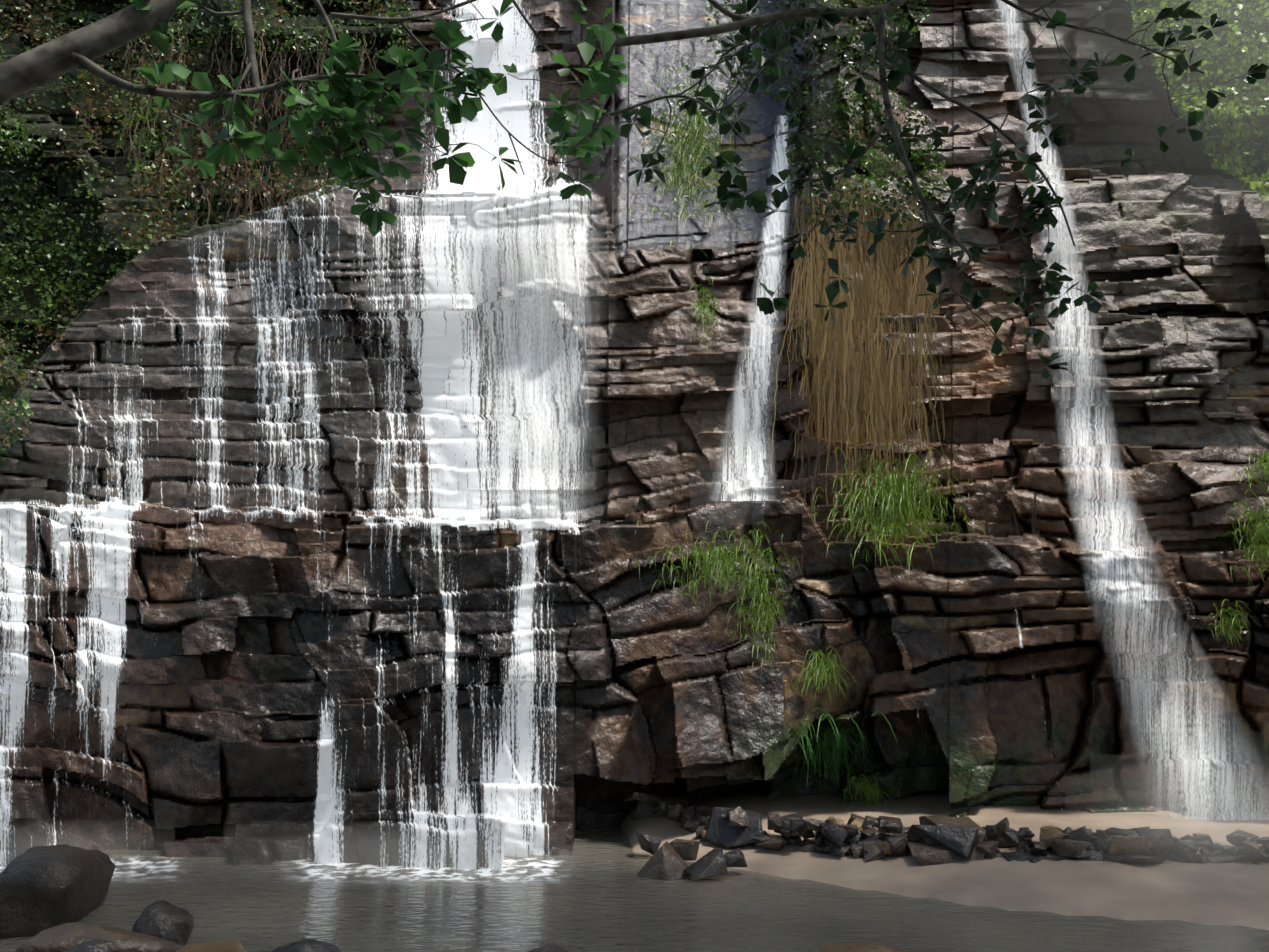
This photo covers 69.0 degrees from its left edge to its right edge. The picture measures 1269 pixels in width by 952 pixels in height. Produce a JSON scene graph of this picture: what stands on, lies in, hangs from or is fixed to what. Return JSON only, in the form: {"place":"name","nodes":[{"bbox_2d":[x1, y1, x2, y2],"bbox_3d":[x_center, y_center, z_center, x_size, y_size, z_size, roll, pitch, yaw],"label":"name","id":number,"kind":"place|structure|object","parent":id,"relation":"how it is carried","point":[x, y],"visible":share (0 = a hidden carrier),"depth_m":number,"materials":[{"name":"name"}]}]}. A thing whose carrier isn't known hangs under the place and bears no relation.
{"place":"outdoors","nodes":[
{"label":"outdoors","id":0,"kind":"place"},
{"bbox_2d":[0,0,627,236],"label":"tree","id":1,"kind":"object","parent":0,"point":[350,91],"depth_m":3.51,"materials":[{"name":"green plant"}]},
{"bbox_2d":[0,0,1268,867],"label":"rock cliff","id":2,"kind":"structure","parent":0,"point":[249,672],"depth_m":9.78,"materials":[{"name":"brown stone"}]},
{"bbox_2d":[0,0,413,466],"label":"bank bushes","id":3,"kind":"object","parent":2,"relation":"on","point":[6,256],"visible":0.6,"depth_m":13.30,"materials":[{"name":"green plant"}]},
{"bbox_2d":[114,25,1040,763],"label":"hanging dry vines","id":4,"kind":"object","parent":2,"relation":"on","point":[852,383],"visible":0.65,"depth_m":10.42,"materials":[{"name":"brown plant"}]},
{"bbox_2d":[0,0,1268,869],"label":"waterfall","id":5,"kind":"structure","parent":2,"relation":"on","point":[444,351],"depth_m":10.00,"materials":[{"name":"white liquid"}]},
{"bbox_2d":[702,0,930,101],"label":"foliage","id":6,"kind":"object","parent":2,"relation":"on","point":[854,30],"visible":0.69,"depth_m":12.59,"materials":[{"name":"green plant"}]},
{"bbox_2d":[782,73,949,228],"bbox_3d":[3.070,-4.182,11.829,2.230,2.936,2.066,0,-11,1],"label":"bush above roots","id":7,"kind":"object","parent":2,"relation":"hanging from","point":[869,178],"visible":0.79,"depth_m":11.89,"materials":[{"name":"green plant"}]},
{"bbox_2d":[620,39,1268,807],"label":"grass tufts and ferns","id":8,"kind":"object","parent":2,"relation":"on","point":[888,491],"visible":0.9,"depth_m":9.09,"materials":[{"name":"green plant"}]},
{"bbox_2d":[1125,0,1268,198],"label":"foliage","id":9,"kind":"object","parent":2,"relation":"on","point":[1226,137],"depth_m":12.14,"materials":[{"name":"green plant"}]},
{"bbox_2d":[0,825,1268,951],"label":"pool water","id":10,"kind":"structure","parent":0,"point":[611,901],"depth_m":5.55,"materials":[{"name":"grey liquid"}]},
{"bbox_2d":[0,855,584,887],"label":"pool foam","id":11,"kind":"object","parent":10,"relation":"on","point":[483,871],"depth_m":6.67,"materials":[{"name":"white"}]},
{"bbox_2d":[0,841,907,951],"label":"boulders","id":12,"kind":"object","parent":10,"relation":"in","point":[51,896],"visible":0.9,"depth_m":5.10,"materials":[{"name":"grey stone"}]},
{"bbox_2d":[621,787,1268,929],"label":"sand bar","id":13,"kind":"object","parent":10,"relation":"in","point":[1227,894],"visible":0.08,"depth_m":6.26,"materials":[{"name":"beige sand"}]},
{"bbox_2d":[623,789,1268,880],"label":"rocks","id":14,"kind":"object","parent":13,"relation":"on","point":[932,840],"visible":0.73,"depth_m":6.58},
{"bbox_2d":[562,0,1268,378],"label":"tree","id":15,"kind":"object","parent":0,"point":[770,39],"depth_m":4.84,"materials":[{"name":"green plant"}]}
]}

